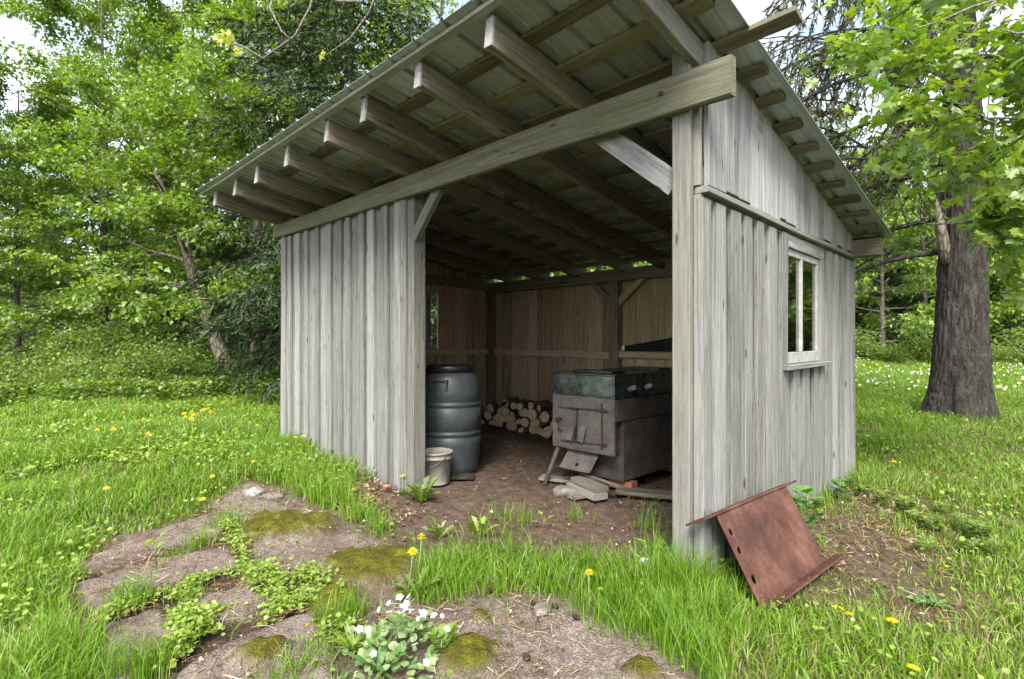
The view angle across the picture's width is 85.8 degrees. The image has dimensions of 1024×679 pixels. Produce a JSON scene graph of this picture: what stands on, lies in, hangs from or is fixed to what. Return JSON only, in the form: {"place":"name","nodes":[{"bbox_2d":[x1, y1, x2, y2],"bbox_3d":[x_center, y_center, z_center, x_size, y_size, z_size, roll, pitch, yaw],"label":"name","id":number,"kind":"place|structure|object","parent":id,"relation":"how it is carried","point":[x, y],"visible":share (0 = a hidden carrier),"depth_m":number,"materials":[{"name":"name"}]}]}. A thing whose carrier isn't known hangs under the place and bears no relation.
{"place":"outdoors","nodes":[
{"label":"outdoors","id":0,"kind":"place"},
{"bbox_2d":[0,343,1023,678],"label":"ground","id":1,"kind":"structure","parent":0,"point":[470,649],"depth_m":2.84,"materials":[{"name":"soil"}]},
{"bbox_2d":[0,338,61,396],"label":"shrub","id":2,"kind":"object","parent":1,"relation":"on","point":[6,375],"visible":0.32,"depth_m":10.67,"materials":[{"name":"green plant"}]},
{"bbox_2d":[0,222,73,359],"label":"spruce tree","id":3,"kind":"object","parent":1,"relation":"on","point":[27,322],"visible":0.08,"depth_m":24.56,"materials":[{"name":"green plant"}]},
{"bbox_2d":[0,164,91,355],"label":"maple tree","id":4,"kind":"object","parent":1,"relation":"on","point":[30,230],"visible":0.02,"depth_m":28.82,"materials":[{"name":"green plant"}]},
{"bbox_2d":[0,53,109,359],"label":"maple tree","id":5,"kind":"object","parent":1,"relation":"on","point":[39,269],"visible":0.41,"depth_m":13.80,"materials":[{"name":"green plant"}]},
{"bbox_2d":[0,356,109,401],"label":"shrub","id":6,"kind":"object","parent":1,"relation":"on","point":[55,374],"visible":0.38,"depth_m":10.04,"materials":[{"name":"green plant"}]},
{"bbox_2d":[3,314,114,367],"bbox_3d":[-11.735,0.198,14.979,2.694,1.925,3.591,0,0,-29],"label":"shrub","id":7,"kind":"object","parent":1,"relation":"on","point":[61,340],"visible":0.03,"depth_m":14.54,"materials":[{"name":"green plant"}]},
{"bbox_2d":[0,104,123,358],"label":"maple tree","id":8,"kind":"object","parent":1,"relation":"on","point":[7,302],"visible":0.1,"depth_m":18.32,"materials":[{"name":"green plant"}]},
{"bbox_2d":[0,54,139,370],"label":"maple tree","id":9,"kind":"object","parent":1,"relation":"on","point":[47,113],"visible":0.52,"depth_m":13.97,"materials":[{"name":"green plant"}]},
{"bbox_2d":[33,349,124,390],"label":"shrub","id":10,"kind":"object","parent":1,"relation":"on","point":[77,363],"visible":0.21,"depth_m":10.69,"materials":[{"name":"green plant"}]},
{"bbox_2d":[0,79,187,348],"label":"maple tree","id":11,"kind":"object","parent":1,"relation":"on","point":[93,246],"visible":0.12,"depth_m":19.30,"materials":[{"name":"green plant"}]},
{"bbox_2d":[29,309,181,363],"bbox_3d":[-10.164,0.128,14.510,2.886,2.062,3.847,0,0,1],"label":"shrub","id":12,"kind":"object","parent":1,"relation":"on","point":[140,331],"visible":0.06,"depth_m":14.60,"materials":[{"name":"green plant"}]},
{"bbox_2d":[16,309,203,372],"bbox_3d":[-9.115,0.245,12.357,3.334,1.787,2.502,0,0,-45],"label":"shrub","id":13,"kind":"object","parent":1,"relation":"on","point":[87,348],"visible":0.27,"depth_m":11.99,"materials":[{"name":"green plant"}]},
{"bbox_2d":[56,332,190,395],"bbox_3d":[-7.171,0.480,10.239,2.437,1.306,1.828,0,0,0],"label":"shrub","id":14,"kind":"object","parent":1,"relation":"on","point":[106,371],"visible":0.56,"depth_m":10.14,"materials":[{"name":"green plant"}]},
{"bbox_2d":[1,0,247,342],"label":"maple tree","id":15,"kind":"object","parent":1,"relation":"on","point":[89,49],"visible":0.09,"depth_m":20.98,"materials":[{"name":"green plant"}]},
{"bbox_2d":[0,0,249,348],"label":"maple tree","id":16,"kind":"object","parent":1,"relation":"on","point":[59,8],"visible":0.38,"depth_m":14.39,"materials":[{"name":"green plant"}]},
{"bbox_2d":[0,364,280,405],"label":"undergrowth","id":17,"kind":"object","parent":1,"relation":"on","point":[198,384],"visible":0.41,"depth_m":9.46,"materials":[{"name":"green plant"}]},
{"bbox_2d":[85,333,204,368],"bbox_3d":[-8.310,0.449,12.575,2.499,1.428,2.271,0,0,-29],"label":"shrub","id":18,"kind":"object","parent":1,"relation":"on","point":[174,339],"visible":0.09,"depth_m":12.27,"materials":[{"name":"green plant"}]},
{"bbox_2d":[30,0,280,352],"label":"maple tree","id":19,"kind":"object","parent":1,"relation":"on","point":[191,6],"visible":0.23,"depth_m":15.87,"materials":[{"name":"green plant"}]},
{"bbox_2d":[101,341,211,391],"bbox_3d":[-6.968,0.596,10.788,1.963,1.122,1.784,0,0,16],"label":"shrub","id":20,"kind":"object","parent":1,"relation":"on","point":[163,362],"visible":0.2,"depth_m":10.63,"materials":[{"name":"green plant"}]},
{"bbox_2d":[91,151,224,352],"bbox_3d":[-16.429,-4.746,26.266,5.574,13.514,5.603,0,0,18],"label":"spruce tree","id":21,"kind":"object","parent":1,"relation":"on","point":[146,288],"visible":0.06,"depth_m":25.33,"materials":[{"name":"green plant"}]},
{"bbox_2d":[96,321,234,370],"bbox_3d":[-7.733,0.320,12.831,2.309,1.650,3.078,0,0,30],"label":"shrub","id":22,"kind":"object","parent":1,"relation":"on","point":[188,345],"visible":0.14,"depth_m":12.85,"materials":[{"name":"green plant"}]},
{"bbox_2d":[143,339,233,390],"bbox_3d":[-6.457,0.542,10.965,2.180,1.169,1.636,0,0,-15],"label":"shrub","id":23,"kind":"object","parent":1,"relation":"on","point":[194,370],"visible":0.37,"depth_m":10.82,"materials":[{"name":"green plant"}]},
{"bbox_2d":[0,0,387,385],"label":"maple tree","id":24,"kind":"object","parent":1,"relation":"on","point":[171,207],"visible":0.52,"depth_m":10.80,"materials":[{"name":"green plant"}]},
{"bbox_2d":[138,78,279,353],"bbox_3d":[-13.417,-5.794,26.914,9.305,13.806,9.568,0,0,-6],"label":"maple tree","id":25,"kind":"object","parent":1,"relation":"on","point":[210,260],"depth_m":25.04,"materials":[{"name":"green plant"}]},
{"bbox_2d":[156,89,279,364],"bbox_3d":[-7.663,-2.895,15.918,3.981,9.000,4.449,0,0,-14],"label":"spruce tree","id":26,"kind":"object","parent":1,"relation":"on","point":[236,257],"visible":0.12,"depth_m":15.54,"materials":[{"name":"green plant"}]},
{"bbox_2d":[75,516,364,670],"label":"creeping weeds","id":27,"kind":"object","parent":1,"relation":"on","point":[174,614],"visible":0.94,"depth_m":2.46,"materials":[{"name":"green plant"}]},
{"bbox_2d":[210,345,280,385],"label":"shrub","id":28,"kind":"object","parent":1,"relation":"on","point":[243,372],"visible":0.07,"depth_m":11.31,"materials":[{"name":"green plant"}]},
{"bbox_2d":[243,486,264,496],"bbox_3d":[-1.977,1.162,4.219,0.145,0.078,0.170,0,6,-45],"label":"stone","id":29,"kind":"object","parent":1,"relation":"on","point":[253,489],"visible":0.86,"depth_m":4.17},
{"bbox_2d":[201,0,344,267],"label":"maple tree","id":30,"kind":"object","parent":1,"relation":"on","point":[251,48],"depth_m":19.61,"materials":[{"name":"green plant"}]},
{"bbox_2d":[207,401,357,498],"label":"tall grass","id":31,"kind":"structure","parent":1,"relation":"on","point":[262,432],"depth_m":5.37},
{"bbox_2d":[211,0,374,60],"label":"maple tree","id":32,"kind":"object","parent":1,"relation":"on","point":[227,37],"visible":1,"depth_m":2.92,"materials":[{"name":"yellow plant"}]},
{"bbox_2d":[178,0,498,404],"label":"spruce tree","id":33,"kind":"object","parent":1,"relation":"on","point":[272,253],"visible":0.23,"depth_m":9.76,"materials":[{"name":"green plant"}]},
{"bbox_2d":[329,620,372,657],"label":"leafy weed","id":34,"kind":"object","parent":1,"relation":"on","point":[347,641],"visible":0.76,"depth_m":2.12,"materials":[{"name":"green plant"}]},
{"bbox_2d":[336,633,407,678],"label":"plantain","id":35,"kind":"object","parent":1,"relation":"on","point":[380,652],"visible":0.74,"depth_m":1.99,"materials":[{"name":"green plant"}]},
{"bbox_2d":[310,0,469,95],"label":"birch tree","id":36,"kind":"object","parent":1,"relation":"on","point":[442,7],"visible":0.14,"depth_m":10.46,"materials":[{"name":"green plant"}]},
{"bbox_2d":[330,594,456,678],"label":"flowering plant","id":37,"kind":"object","parent":1,"relation":"on","point":[404,626],"visible":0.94,"depth_m":2.06,"materials":[{"name":"green plant"}]},
{"bbox_2d":[360,0,436,348],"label":"spruce tree","id":38,"kind":"object","parent":1,"relation":"on","point":[412,16],"visible":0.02,"depth_m":16.67,"materials":[{"name":"green plant"}]},
{"bbox_2d":[392,566,443,597],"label":"dandelion plant","id":39,"kind":"object","parent":1,"relation":"on","point":[400,585],"visible":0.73,"depth_m":2.57,"materials":[{"name":"green plant"}]},
{"bbox_2d":[399,476,441,502],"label":"dandelion plant","id":40,"kind":"object","parent":1,"relation":"on","point":[426,492],"visible":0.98,"depth_m":4.06,"materials":[{"name":"green plant"}]},
{"bbox_2d":[48,476,820,678],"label":"grass tufts","id":41,"kind":"object","parent":1,"relation":"on","point":[359,508],"visible":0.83,"depth_m":2.46,"materials":[{"name":"plant"}]},
{"bbox_2d":[419,622,456,652],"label":"leafy weed","id":42,"kind":"object","parent":1,"relation":"on","point":[448,637],"visible":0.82,"depth_m":2.12,"materials":[{"name":"green plant"}]},
{"bbox_2d":[421,515,454,538],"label":"dandelion plant","id":43,"kind":"object","parent":1,"relation":"on","point":[438,531],"visible":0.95,"depth_m":3.33,"materials":[{"name":"green plant"}]},
{"bbox_2d":[425,447,452,486],"bbox_3d":[-0.642,1.069,4.628,0.294,0.272,0.294,0,0,-45],"label":"bucket","id":44,"kind":"object","parent":1,"relation":"on","point":[437,461],"visible":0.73,"depth_m":4.52,"materials":[{"name":"white plastic"}]},
{"bbox_2d":[425,364,480,473],"bbox_3d":[-0.570,0.716,5.066,0.578,0.968,0.578,0,0,-45],"label":"plastic drum","id":45,"kind":"object","parent":1,"relation":"on","point":[452,407],"visible":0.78,"depth_m":4.83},
{"bbox_2d":[449,473,474,479],"bbox_3d":[-0.571,1.189,4.797,0.481,0.024,0.160,0,0,0],"label":"board","id":46,"kind":"object","parent":1,"relation":"on","point":[464,476],"visible":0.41,"depth_m":4.74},
{"bbox_2d":[1,433,961,678],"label":"seed stalks","id":47,"kind":"object","parent":1,"relation":"on","point":[375,520],"visible":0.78,"depth_m":2.47,"materials":[{"name":"green plant"}]},
{"bbox_2d":[464,515,499,536],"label":"dandelion plant","id":48,"kind":"object","parent":1,"relation":"on","point":[477,528],"visible":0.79,"depth_m":3.30,"materials":[{"name":"green plant"}]},
{"bbox_2d":[0,207,998,354],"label":"wood","id":49,"kind":"object","parent":1,"relation":"on","point":[593,269],"depth_m":34.06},
{"bbox_2d":[0,354,1023,678],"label":"lawn grass","id":50,"kind":"structure","parent":1,"relation":"on","point":[18,658],"depth_m":3.50,"materials":[{"name":"plant"}]},
{"bbox_2d":[0,382,1023,678],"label":"clover","id":51,"kind":"object","parent":1,"relation":"on","point":[192,442],"visible":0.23,"depth_m":4.93,"materials":[{"name":"green plant"}]},
{"bbox_2d":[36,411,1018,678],"bbox_3d":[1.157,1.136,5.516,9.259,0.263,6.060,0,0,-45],"label":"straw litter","id":52,"kind":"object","parent":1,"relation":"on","point":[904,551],"visible":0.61,"depth_m":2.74,"materials":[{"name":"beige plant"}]},
{"bbox_2d":[529,425,541,433],"bbox_3d":[0.345,1.120,7.119,0.139,0.152,0.386,39,13,17],"label":"firewood log","id":53,"kind":"object","parent":1,"relation":"on","point":[532,430],"visible":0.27,"depth_m":6.94,"materials":[{"name":"brown wood"}]},
{"bbox_2d":[530,419,535,426],"bbox_3d":[0.367,1.028,7.050,0.118,0.108,0.455,27,11,21],"label":"firewood log","id":54,"kind":"object","parent":53,"relation":"on","point":[532,423],"visible":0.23,"depth_m":6.84,"materials":[{"name":"brown wood"}]},
{"bbox_2d":[527,407,541,419],"bbox_3d":[0.331,0.925,6.987,0.130,0.142,0.419,11,4,23],"label":"firewood log","id":55,"kind":"object","parent":54,"relation":"on","point":[533,413],"visible":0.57,"depth_m":6.80,"materials":[{"name":"brown wood"}]},
{"bbox_2d":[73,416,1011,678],"bbox_3d":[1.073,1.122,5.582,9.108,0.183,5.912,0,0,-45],"label":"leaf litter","id":56,"kind":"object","parent":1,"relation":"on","point":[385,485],"visible":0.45,"depth_m":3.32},
{"bbox_2d":[533,601,551,616],"bbox_3d":[0.136,1.192,2.431,0.084,0.049,0.122,0,-6,-14],"label":"stone","id":57,"kind":"object","parent":1,"relation":"on","point":[541,608],"visible":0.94,"depth_m":2.40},
{"bbox_2d":[195,0,894,587],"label":"woodshed","id":58,"kind":"object","parent":1,"relation":"on","point":[459,160],"visible":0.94,"depth_m":3.95,"materials":[{"name":"grey wood"}]},
{"bbox_2d":[425,293,432,347],"bbox_3d":[-1.396,-0.282,7.150,0.900,0.805,0.049,0,0,-45],"label":"window","id":59,"kind":"structure","parent":58,"relation":"in","point":[427,296],"depth_m":7.41,"materials":[{"name":"white paint"}]},
{"bbox_2d":[625,338,671,351],"bbox_3d":[1.726,0.018,6.059,0.080,0.236,1.100,0,0,-45],"label":"metal hood","id":60,"kind":"object","parent":58,"relation":"on","point":[663,345],"visible":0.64,"depth_m":6.15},
{"bbox_2d":[783,235,831,369],"bbox_3d":[2.042,-0.246,3.836,0.102,0.878,0.984,0,0,43],"label":"window","id":61,"kind":"structure","parent":58,"relation":"in","point":[805,273],"depth_m":3.91,"materials":[{"name":"white paint"}]},
{"bbox_2d":[539,474,569,482],"bbox_3d":[0.425,1.188,4.686,0.376,0.026,0.145,0,0,20],"label":"board","id":62,"kind":"object","parent":1,"relation":"on","point":[558,478],"visible":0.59,"depth_m":4.66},
{"bbox_2d":[553,485,575,496],"bbox_3d":[0.429,1.190,4.324,0.214,0.083,0.156,-6,0,2],"label":"stone","id":63,"kind":"object","parent":1,"relation":"on","point":[565,490],"visible":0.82,"depth_m":4.28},
{"bbox_2d":[403,520,764,678],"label":"tall grass","id":64,"kind":"structure","parent":1,"relation":"on","point":[672,625],"depth_m":2.33,"materials":[{"name":"plant"}]},
{"bbox_2d":[566,482,607,500],"bbox_3d":[0.572,1.166,4.247,0.135,0.049,0.367,0,0,-27],"label":"board","id":65,"kind":"object","parent":1,"relation":"on","point":[590,495],"visible":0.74,"depth_m":4.12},
{"bbox_2d":[570,475,608,492],"bbox_3d":[0.597,1.119,4.271,0.125,0.046,0.348,0,0,-26],"label":"board","id":66,"kind":"object","parent":65,"relation":"on","point":[592,485],"visible":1,"depth_m":4.21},
{"bbox_2d":[583,474,621,487],"bbox_3d":[0.692,1.087,4.247,0.038,0.019,0.412,0,0,-31],"label":"board","id":67,"kind":"object","parent":66,"relation":"on","point":[603,481],"visible":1,"depth_m":4.21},
{"bbox_2d":[543,392,671,484],"bbox_3d":[1.148,0.838,5.032,1.887,0.760,0.652,0,0,-45],"label":"evaporator","id":68,"kind":"object","parent":1,"relation":"on","point":[624,439],"visible":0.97,"depth_m":4.46,"materials":[{"name":"metal"}]},
{"bbox_2d":[559,449,598,473],"bbox_3d":[0.544,0.977,4.459,0.139,0.144,0.310,0,0,-45],"label":"ash door","id":69,"kind":"structure","parent":68,"relation":"in","point":[586,461],"depth_m":4.45,"materials":[{"name":"grey metal"}]},
{"bbox_2d":[553,394,615,456],"bbox_3d":[0.556,0.679,4.431,0.062,0.442,0.625,0,0,-45],"label":"door panel","id":70,"kind":"structure","parent":68,"relation":"in","point":[581,423],"depth_m":4.41,"materials":[{"name":"grey metal"}]},
{"bbox_2d":[552,369,643,398],"bbox_3d":[0.732,0.355,4.559,0.413,0.200,0.691,0,0,-45],"label":"sap pan","id":71,"kind":"object","parent":68,"relation":"on","point":[612,384],"visible":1,"depth_m":4.41,"materials":[{"name":"silver metal"}]},
{"bbox_2d":[600,366,671,394],"bbox_3d":[1.224,0.355,5.047,0.958,0.200,0.691,0,0,-45],"label":"sap pan","id":72,"kind":"object","parent":68,"relation":"on","point":[656,380],"visible":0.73,"depth_m":4.72,"materials":[{"name":"silver metal"}]},
{"bbox_2d":[609,479,637,487],"bbox_3d":[0.891,1.157,4.415,0.200,0.062,0.100,0,0,40],"label":"brick","id":73,"kind":"object","parent":1,"relation":"on","point":[631,483],"visible":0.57,"depth_m":4.37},
{"bbox_2d":[615,487,671,499],"bbox_3d":[1.179,1.173,4.152,0.788,0.035,0.143,0,0,21],"label":"board","id":74,"kind":"object","parent":1,"relation":"on","point":[640,492],"visible":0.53,"depth_m":4.18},
{"bbox_2d":[636,538,671,565],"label":"dandelion plant","id":75,"kind":"object","parent":1,"relation":"on","point":[642,542],"visible":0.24,"depth_m":2.90,"materials":[{"name":"green plant"}]},
{"bbox_2d":[685,480,847,608],"bbox_3d":[1.324,1.009,2.784,1.039,0.388,0.378,0,0,-42],"label":"steel plate","id":76,"kind":"object","parent":1,"relation":"on","point":[771,533],"visible":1,"depth_m":2.73,"materials":[{"name":"metal"}]},
{"bbox_2d":[791,484,827,523],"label":"leafy weed","id":77,"kind":"object","parent":1,"relation":"on","point":[807,504],"visible":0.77,"depth_m":3.35,"materials":[{"name":"green plant"}]},
{"bbox_2d":[830,477,856,500],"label":"leafy weed","id":78,"kind":"object","parent":1,"relation":"on","point":[845,481],"visible":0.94,"depth_m":4.06,"materials":[{"name":"green plant"}]},
{"bbox_2d":[817,90,903,323],"bbox_3d":[20.620,-7.604,36.106,8.814,17.419,7.488,0,0,2],"label":"maple tree","id":79,"kind":"object","parent":1,"relation":"on","point":[845,154],"visible":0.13,"depth_m":34.86,"materials":[{"name":"green plant"}]},
{"bbox_2d":[855,322,897,362],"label":"shrub","id":80,"kind":"object","parent":1,"relation":"on","point":[865,351],"visible":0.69,"depth_m":25.59,"materials":[{"name":"green plant"}]},
{"bbox_2d":[855,253,897,344],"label":"spruce tree","id":81,"kind":"object","parent":1,"relation":"on","point":[861,305],"visible":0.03,"depth_m":39.04,"materials":[{"name":"green plant"}]},
{"bbox_2d":[874,489,889,505],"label":"leafy weed","id":82,"kind":"object","parent":1,"relation":"on","point":[881,494],"visible":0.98,"depth_m":3.98,"materials":[{"name":"green plant"}]},
{"bbox_2d":[747,0,1023,420],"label":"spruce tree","id":83,"kind":"object","parent":1,"relation":"on","point":[961,376],"visible":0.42,"depth_m":8.20,"materials":[{"name":"plant"}]},
{"bbox_2d":[868,343,914,362],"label":"shrub","id":84,"kind":"object","parent":1,"relation":"on","point":[892,357],"visible":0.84,"depth_m":25.31,"materials":[{"name":"green plant"}]},
{"bbox_2d":[856,182,935,349],"bbox_3d":[23.466,-4.089,33.013,4.980,12.012,4.955,0,0,-3],"label":"spruce tree","id":85,"kind":"object","parent":1,"relation":"on","point":[902,302],"visible":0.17,"depth_m":32.63,"materials":[{"name":"green plant"}]},
{"bbox_2d":[856,123,936,342],"bbox_3d":[25.376,-7.594,35.696,8.814,17.419,7.488,0,0,-44],"label":"maple tree","id":86,"kind":"object","parent":1,"relation":"on","point":[878,137],"visible":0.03,"depth_m":35.65,"materials":[{"name":"green plant"}]},
{"bbox_2d":[789,0,1023,310],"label":"maple tree","id":87,"kind":"object","parent":1,"relation":"on","point":[996,159],"visible":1,"depth_m":3.73,"materials":[{"name":"green plant"}]},
{"bbox_2d":[895,494,917,512],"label":"leafy weed","id":88,"kind":"object","parent":1,"relation":"on","point":[900,502],"visible":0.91,"depth_m":3.77,"materials":[{"name":"green plant"}]},
{"bbox_2d":[890,321,932,362],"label":"shrub","id":89,"kind":"object","parent":1,"relation":"on","point":[910,345],"visible":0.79,"depth_m":26.14,"materials":[{"name":"green plant"}]},
{"bbox_2d":[905,509,922,524],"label":"leafy weed","id":90,"kind":"object","parent":1,"relation":"on","point":[910,512],"visible":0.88,"depth_m":3.56,"materials":[{"name":"green plant"}]},
{"bbox_2d":[843,138,995,358],"bbox_3d":[18.485,-4.272,27.443,8.189,10.728,8.680,0,0,-28],"label":"maple tree","id":91,"kind":"object","parent":1,"relation":"on","point":[887,319],"visible":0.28,"depth_m":26.36,"materials":[{"name":"green plant"}]},
{"bbox_2d":[914,535,943,551],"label":"leafy weed","id":92,"kind":"object","parent":1,"relation":"on","point":[925,544],"visible":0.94,"depth_m":3.10,"materials":[{"name":"green plant"}]},
{"bbox_2d":[906,592,953,609],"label":"dandelion plant","id":93,"kind":"object","parent":1,"relation":"on","point":[932,598],"visible":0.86,"depth_m":2.50,"materials":[{"name":"green plant"}]},
{"bbox_2d":[918,512,946,527],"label":"leafy weed","id":94,"kind":"object","parent":1,"relation":"on","point":[937,519],"visible":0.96,"depth_m":3.44,"materials":[{"name":"green plant"}]},
{"bbox_2d":[855,357,1023,392],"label":"meadow flowers","id":95,"kind":"object","parent":1,"relation":"on","point":[1022,378],"visible":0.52,"depth_m":13.36,"materials":[{"name":"white plant"}]},
{"bbox_2d":[864,116,1014,340],"bbox_3d":[22.350,-6.231,29.545,6.336,14.739,7.458,0,0,-11],"label":"maple tree","id":96,"kind":"object","parent":1,"relation":"on","point":[913,243],"visible":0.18,"depth_m":29.67,"materials":[{"name":"green plant"}]},
{"bbox_2d":[859,161,1022,348],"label":"maple tree","id":97,"kind":"object","parent":1,"relation":"on","point":[995,286],"visible":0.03,"depth_m":35.31,"materials":[{"name":"green plant"}]},
{"bbox_2d":[897,175,1023,350],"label":"maple tree","id":98,"kind":"object","parent":1,"relation":"on","point":[1009,325],"visible":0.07,"depth_m":27.88,"materials":[{"name":"green plant"}]},
{"bbox_2d":[950,510,973,530],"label":"leafy weed","id":99,"kind":"object","parent":1,"relation":"on","point":[963,519],"visible":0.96,"depth_m":3.42,"materials":[{"name":"green plant"}]},
{"bbox_2d":[960,537,983,552],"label":"leafy weed","id":100,"kind":"object","parent":1,"relation":"on","point":[971,543],"visible":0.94,"depth_m":3.10,"materials":[{"name":"green plant"}]},
{"bbox_2d":[967,519,992,539],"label":"leafy weed","id":101,"kind":"object","parent":1,"relation":"on","point":[976,527],"visible":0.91,"depth_m":3.26,"materials":[{"name":"green plant"}]},
{"bbox_2d":[982,533,1007,555],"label":"leafy weed","id":102,"kind":"object","parent":1,"relation":"on","point":[995,545],"visible":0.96,"depth_m":3.01,"materials":[{"name":"green plant"}]},
{"bbox_2d":[988,246,1023,353],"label":"spruce tree","id":103,"kind":"object","parent":1,"relation":"on","point":[999,299],"visible":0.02,"depth_m":35.56,"materials":[{"name":"green plant"}]},
{"bbox_2d":[989,173,1023,356],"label":"maple tree","id":104,"kind":"object","parent":1,"relation":"on","point":[1010,309],"visible":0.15,"depth_m":27.59,"materials":[{"name":"green plant"}]},
{"bbox_2d":[991,342,1023,364],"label":"shrub","id":105,"kind":"object","parent":1,"relation":"on","point":[1008,357],"visible":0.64,"depth_m":24.68,"materials":[{"name":"green plant"}]},
{"bbox_2d":[991,326,1023,363],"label":"shrub","id":106,"kind":"object","parent":1,"relation":"on","point":[1018,343],"visible":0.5,"depth_m":25.71,"materials":[{"name":"green plant"}]},
{"bbox_2d":[0,0,1023,267],"label":"sky","id":107,"kind":"structure","parent":0,"point":[12,29],"materials":[{"name":"white"}]},
{"bbox_3d":[0.584,1.020,6.915,0.100,0.109,0.420,39,13,17],"label":"firewood log","id":108,"kind":"object","parent":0,"visible":0},
{"bbox_2d":[540,410,552,421],"bbox_3d":[0.520,0.929,6.813,0.124,0.136,0.451,31,16,30],"label":"firewood log","id":109,"kind":"object","parent":108,"relation":"on","point":[546,416],"visible":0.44,"depth_m":6.63,"materials":[{"name":"brown wood"}]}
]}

